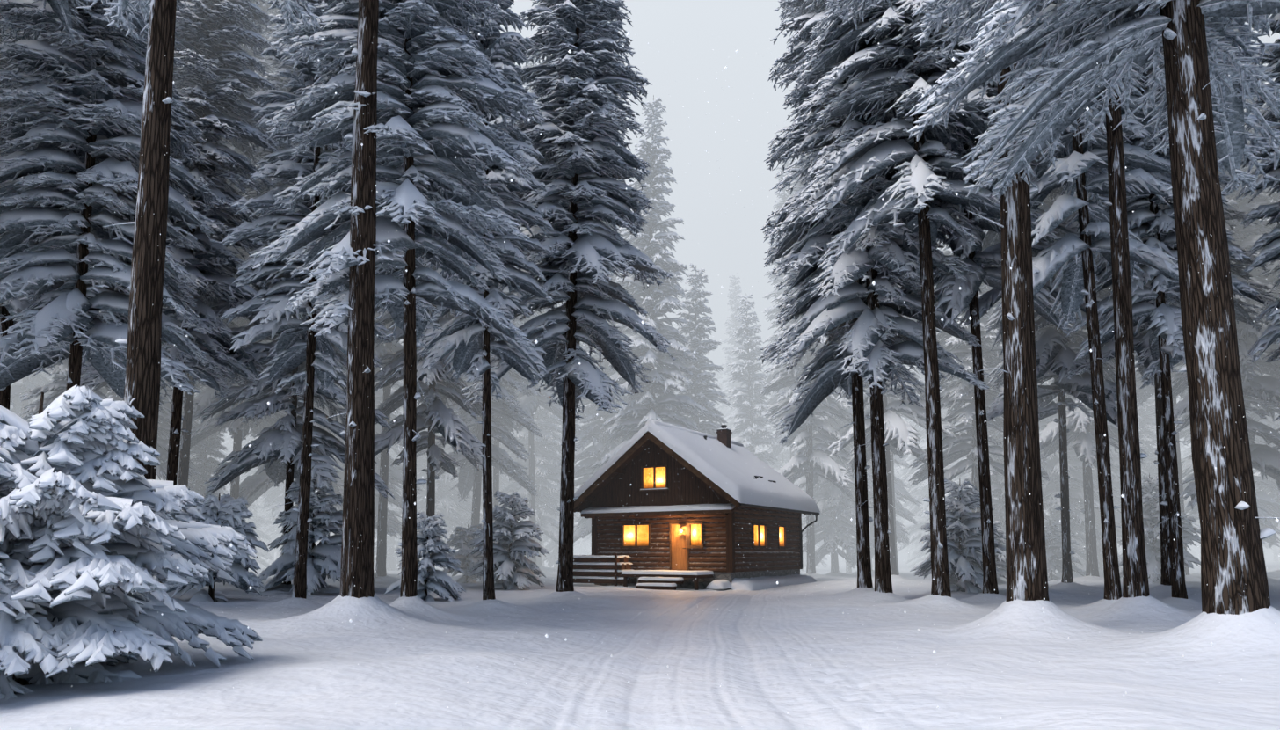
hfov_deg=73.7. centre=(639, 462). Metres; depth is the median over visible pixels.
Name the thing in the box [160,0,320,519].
spruce
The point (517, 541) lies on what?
spruce
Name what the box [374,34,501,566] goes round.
spruce
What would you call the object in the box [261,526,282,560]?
spruce
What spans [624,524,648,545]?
cabin pane
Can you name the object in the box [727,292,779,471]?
spruce
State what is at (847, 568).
spruce
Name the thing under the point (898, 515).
spruce
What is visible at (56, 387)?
spruce
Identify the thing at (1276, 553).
spruce
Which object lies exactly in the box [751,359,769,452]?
spruce
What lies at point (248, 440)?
spruce
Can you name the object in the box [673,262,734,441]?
spruce
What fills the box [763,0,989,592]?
spruce
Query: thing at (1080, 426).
spruce
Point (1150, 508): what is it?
spruce
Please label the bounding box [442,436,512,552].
spruce
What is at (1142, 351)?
spruce
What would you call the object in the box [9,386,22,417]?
spruce
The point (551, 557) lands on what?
spruce
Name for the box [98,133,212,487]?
spruce
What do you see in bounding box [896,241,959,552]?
spruce
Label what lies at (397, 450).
spruce
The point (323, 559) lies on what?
spruce
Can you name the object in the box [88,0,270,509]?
spruce
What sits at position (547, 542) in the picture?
spruce
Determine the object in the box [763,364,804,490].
spruce
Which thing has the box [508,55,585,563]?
spruce
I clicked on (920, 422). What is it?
spruce
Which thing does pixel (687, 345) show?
spruce
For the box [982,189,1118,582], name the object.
spruce
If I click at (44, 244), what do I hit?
spruce
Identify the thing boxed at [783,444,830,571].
spruce
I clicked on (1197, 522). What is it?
spruce
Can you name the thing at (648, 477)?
cabin pane
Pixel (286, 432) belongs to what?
spruce
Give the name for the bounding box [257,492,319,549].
spruce
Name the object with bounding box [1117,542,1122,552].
spruce
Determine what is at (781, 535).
cabin pane
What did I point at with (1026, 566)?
spruce
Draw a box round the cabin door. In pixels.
[671,523,686,570]
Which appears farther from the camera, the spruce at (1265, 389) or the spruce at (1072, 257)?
the spruce at (1265, 389)
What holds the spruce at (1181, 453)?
on the snow ground
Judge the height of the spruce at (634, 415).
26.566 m
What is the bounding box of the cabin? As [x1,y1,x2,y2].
[573,418,820,589]
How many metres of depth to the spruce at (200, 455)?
37.46 m
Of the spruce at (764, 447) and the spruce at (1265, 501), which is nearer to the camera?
the spruce at (1265, 501)
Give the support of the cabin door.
in the cabin
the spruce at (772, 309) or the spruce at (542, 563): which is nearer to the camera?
the spruce at (772, 309)
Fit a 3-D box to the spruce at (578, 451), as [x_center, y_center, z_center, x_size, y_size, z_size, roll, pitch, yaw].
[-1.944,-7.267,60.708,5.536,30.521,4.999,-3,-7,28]
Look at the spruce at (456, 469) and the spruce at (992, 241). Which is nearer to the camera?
the spruce at (992, 241)
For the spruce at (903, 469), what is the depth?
68.83 m
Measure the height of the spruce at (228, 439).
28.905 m
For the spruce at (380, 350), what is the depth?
35.75 m
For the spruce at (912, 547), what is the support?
on the snow ground
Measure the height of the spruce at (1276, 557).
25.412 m
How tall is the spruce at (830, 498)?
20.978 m
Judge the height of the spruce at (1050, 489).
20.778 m
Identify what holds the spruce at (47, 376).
on the snow ground
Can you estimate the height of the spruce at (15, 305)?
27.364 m
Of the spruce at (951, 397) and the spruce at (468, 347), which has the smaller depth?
the spruce at (468, 347)
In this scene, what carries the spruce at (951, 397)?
on the snow ground
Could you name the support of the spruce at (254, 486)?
on the snow ground
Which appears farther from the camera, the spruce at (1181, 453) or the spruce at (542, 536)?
the spruce at (1181, 453)
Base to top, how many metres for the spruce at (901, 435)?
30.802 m
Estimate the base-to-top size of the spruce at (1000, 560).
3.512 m
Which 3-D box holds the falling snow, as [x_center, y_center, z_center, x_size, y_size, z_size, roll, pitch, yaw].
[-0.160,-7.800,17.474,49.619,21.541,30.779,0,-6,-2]
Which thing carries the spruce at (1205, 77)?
on the snow ground
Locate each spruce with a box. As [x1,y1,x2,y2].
[0,0,101,409]
[0,0,150,46]
[0,0,225,418]
[0,384,262,700]
[9,320,52,421]
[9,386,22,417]
[16,368,55,420]
[19,292,123,422]
[43,369,60,385]
[75,0,323,479]
[80,0,279,582]
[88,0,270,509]
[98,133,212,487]
[155,385,230,494]
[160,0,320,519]
[163,492,269,601]
[165,392,225,494]
[187,378,227,508]
[195,7,396,583]
[210,428,229,475]
[218,0,391,598]
[218,427,258,514]
[220,480,273,567]
[224,75,376,509]
[227,416,261,539]
[243,428,323,555]
[248,0,543,596]
[250,473,281,565]
[257,471,342,595]
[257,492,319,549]
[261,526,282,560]
[262,540,274,562]
[314,340,422,552]
[322,0,382,597]
[333,432,345,444]
[339,307,403,576]
[344,340,402,457]
[373,379,421,570]
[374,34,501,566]
[384,509,465,601]
[386,338,403,553]
[386,402,482,567]
[416,0,553,599]
[416,119,543,549]
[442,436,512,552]
[442,523,483,582]
[454,410,508,505]
[455,81,541,572]
[460,0,676,591]
[465,490,549,589]
[480,426,549,542]
[492,348,576,566]
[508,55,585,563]
[539,394,580,567]
[540,304,561,566]
[544,519,574,562]
[553,178,639,552]
[559,301,583,478]
[573,351,602,546]
[573,486,591,554]
[574,179,633,455]
[581,307,647,543]
[590,94,708,528]
[669,311,693,415]
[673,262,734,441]
[712,370,727,423]
[714,275,763,449]
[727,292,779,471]
[727,392,735,428]
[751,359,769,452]
[754,157,802,483]
[757,0,944,587]
[759,111,871,573]
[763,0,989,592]
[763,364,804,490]
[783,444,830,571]
[791,334,874,572]
[795,0,1061,596]
[802,530,821,567]
[823,0,1159,601]
[823,284,959,574]
[836,363,926,574]
[836,388,922,570]
[842,458,851,573]
[851,462,907,567]
[894,328,959,558]
[895,417,909,559]
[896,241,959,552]
[896,501,926,559]
[900,109,1075,593]
[904,0,1279,614]
[905,494,930,567]
[907,216,1050,512]
[909,477,1005,592]
[952,421,971,516]
[957,294,1058,569]
[960,145,1112,588]
[976,520,1006,583]
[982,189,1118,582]
[994,0,1178,599]
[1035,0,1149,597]
[1037,378,1121,560]
[1039,196,1149,576]
[1043,499,1121,571]
[1044,521,1085,581]
[1055,400,1159,569]
[1063,13,1259,598]
[1068,131,1278,585]
[1084,370,1158,551]
[1099,356,1158,569]
[1117,472,1200,582]
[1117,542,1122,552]
[1134,352,1189,574]
[1148,397,1192,540]
[1151,370,1279,547]
[1153,25,1279,511]
[1156,397,1191,495]
[1177,396,1273,549]
[1180,453,1200,557]
[1222,14,1279,63]
[1235,13,1279,363]
[1243,44,1279,421]
[1252,414,1279,540]
[1258,222,1279,409]
[1259,191,1279,450]
[1262,492,1279,555]
[1272,545,1278,560]
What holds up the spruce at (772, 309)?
on the snow ground
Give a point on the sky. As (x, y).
(696, 40)
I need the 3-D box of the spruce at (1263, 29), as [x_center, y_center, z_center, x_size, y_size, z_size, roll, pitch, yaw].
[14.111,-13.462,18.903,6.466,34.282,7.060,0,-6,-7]
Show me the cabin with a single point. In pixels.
(669, 556)
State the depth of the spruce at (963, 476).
59.58 m
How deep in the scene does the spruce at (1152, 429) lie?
55.13 m
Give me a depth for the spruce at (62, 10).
19.91 m
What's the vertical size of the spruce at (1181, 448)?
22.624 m
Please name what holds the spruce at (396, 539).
on the snow ground
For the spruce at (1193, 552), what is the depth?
107.67 m
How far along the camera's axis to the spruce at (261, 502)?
74.01 m
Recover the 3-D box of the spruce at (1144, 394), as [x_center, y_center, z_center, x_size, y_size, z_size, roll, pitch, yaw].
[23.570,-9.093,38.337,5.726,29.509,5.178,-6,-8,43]
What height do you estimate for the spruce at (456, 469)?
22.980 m
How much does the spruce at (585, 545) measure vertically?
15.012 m
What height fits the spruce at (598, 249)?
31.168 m
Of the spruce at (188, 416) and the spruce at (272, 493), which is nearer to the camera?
the spruce at (188, 416)
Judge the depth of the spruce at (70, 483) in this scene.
8.67 m
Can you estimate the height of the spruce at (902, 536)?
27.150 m
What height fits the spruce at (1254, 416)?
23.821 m
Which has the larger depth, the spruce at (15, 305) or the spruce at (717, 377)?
the spruce at (717, 377)
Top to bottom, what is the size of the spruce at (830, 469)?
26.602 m
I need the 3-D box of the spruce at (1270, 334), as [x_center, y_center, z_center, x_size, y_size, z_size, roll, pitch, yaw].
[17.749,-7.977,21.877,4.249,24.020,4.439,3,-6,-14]
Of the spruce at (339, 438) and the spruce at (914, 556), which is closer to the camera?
the spruce at (339, 438)
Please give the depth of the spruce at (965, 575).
30.75 m
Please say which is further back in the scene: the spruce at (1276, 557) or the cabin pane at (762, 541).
the spruce at (1276, 557)
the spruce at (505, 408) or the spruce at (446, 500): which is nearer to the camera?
the spruce at (505, 408)
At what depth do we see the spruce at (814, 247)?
27.96 m
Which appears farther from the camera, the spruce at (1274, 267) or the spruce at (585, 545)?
the spruce at (585, 545)
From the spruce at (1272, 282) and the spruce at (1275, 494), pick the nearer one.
the spruce at (1272, 282)
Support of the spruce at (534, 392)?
on the snow ground
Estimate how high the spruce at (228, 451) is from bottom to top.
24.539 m
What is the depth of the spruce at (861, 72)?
23.10 m
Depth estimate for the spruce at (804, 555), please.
80.41 m
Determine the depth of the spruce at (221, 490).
41.01 m
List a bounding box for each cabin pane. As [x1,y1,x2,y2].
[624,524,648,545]
[643,466,665,487]
[690,523,701,545]
[754,524,764,545]
[778,526,784,545]
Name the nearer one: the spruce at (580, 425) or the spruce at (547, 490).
the spruce at (547, 490)
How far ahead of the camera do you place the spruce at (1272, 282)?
31.55 m
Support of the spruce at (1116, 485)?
on the snow ground
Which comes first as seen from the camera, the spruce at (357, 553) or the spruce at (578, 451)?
the spruce at (357, 553)
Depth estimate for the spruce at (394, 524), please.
42.68 m
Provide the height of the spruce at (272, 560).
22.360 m
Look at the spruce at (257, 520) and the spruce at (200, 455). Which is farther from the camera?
the spruce at (257, 520)
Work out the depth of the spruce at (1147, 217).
22.97 m
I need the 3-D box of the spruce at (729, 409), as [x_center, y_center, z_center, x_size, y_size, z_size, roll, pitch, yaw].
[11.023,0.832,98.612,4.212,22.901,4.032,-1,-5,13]
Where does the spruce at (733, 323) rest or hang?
on the snow ground
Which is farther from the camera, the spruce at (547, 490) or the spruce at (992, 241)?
the spruce at (547, 490)
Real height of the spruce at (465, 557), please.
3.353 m
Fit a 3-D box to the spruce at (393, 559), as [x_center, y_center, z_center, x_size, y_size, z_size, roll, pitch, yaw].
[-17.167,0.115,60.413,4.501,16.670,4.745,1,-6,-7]
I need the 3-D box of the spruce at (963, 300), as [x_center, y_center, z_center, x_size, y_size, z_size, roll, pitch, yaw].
[10.188,-10.909,26.878,5.244,31.227,4.780,3,-7,-26]
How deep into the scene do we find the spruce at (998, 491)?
44.09 m
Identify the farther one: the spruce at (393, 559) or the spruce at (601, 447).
the spruce at (393, 559)
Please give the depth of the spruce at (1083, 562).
49.21 m
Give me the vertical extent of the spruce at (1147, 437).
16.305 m
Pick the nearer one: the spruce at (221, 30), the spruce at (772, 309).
the spruce at (221, 30)
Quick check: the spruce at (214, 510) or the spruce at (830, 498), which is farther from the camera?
the spruce at (830, 498)
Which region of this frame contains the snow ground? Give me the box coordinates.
[0,552,1279,729]
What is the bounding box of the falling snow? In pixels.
[0,21,1279,728]
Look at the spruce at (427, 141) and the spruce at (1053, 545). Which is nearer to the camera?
the spruce at (427, 141)
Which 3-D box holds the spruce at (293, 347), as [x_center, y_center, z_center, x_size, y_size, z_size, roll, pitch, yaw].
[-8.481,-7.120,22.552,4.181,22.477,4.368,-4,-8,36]
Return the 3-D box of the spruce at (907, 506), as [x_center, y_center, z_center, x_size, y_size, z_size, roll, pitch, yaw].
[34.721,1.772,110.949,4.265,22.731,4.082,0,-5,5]
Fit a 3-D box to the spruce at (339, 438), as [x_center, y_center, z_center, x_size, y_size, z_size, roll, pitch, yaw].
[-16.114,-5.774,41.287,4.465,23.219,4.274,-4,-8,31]
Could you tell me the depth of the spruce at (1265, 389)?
31.51 m
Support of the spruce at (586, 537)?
on the snow ground
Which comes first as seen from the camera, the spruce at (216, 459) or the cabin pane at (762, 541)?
the cabin pane at (762, 541)
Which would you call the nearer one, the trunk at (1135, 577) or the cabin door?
the trunk at (1135, 577)
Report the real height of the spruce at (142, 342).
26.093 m
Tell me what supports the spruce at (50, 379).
on the snow ground
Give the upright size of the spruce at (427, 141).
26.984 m
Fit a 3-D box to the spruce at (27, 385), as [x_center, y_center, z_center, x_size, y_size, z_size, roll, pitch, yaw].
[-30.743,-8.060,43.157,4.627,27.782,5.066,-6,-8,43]
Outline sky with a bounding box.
[149,0,1279,552]
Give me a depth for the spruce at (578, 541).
87.95 m
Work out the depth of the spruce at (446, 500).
52.48 m
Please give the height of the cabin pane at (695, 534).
0.860 m
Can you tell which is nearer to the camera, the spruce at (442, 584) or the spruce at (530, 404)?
the spruce at (442, 584)

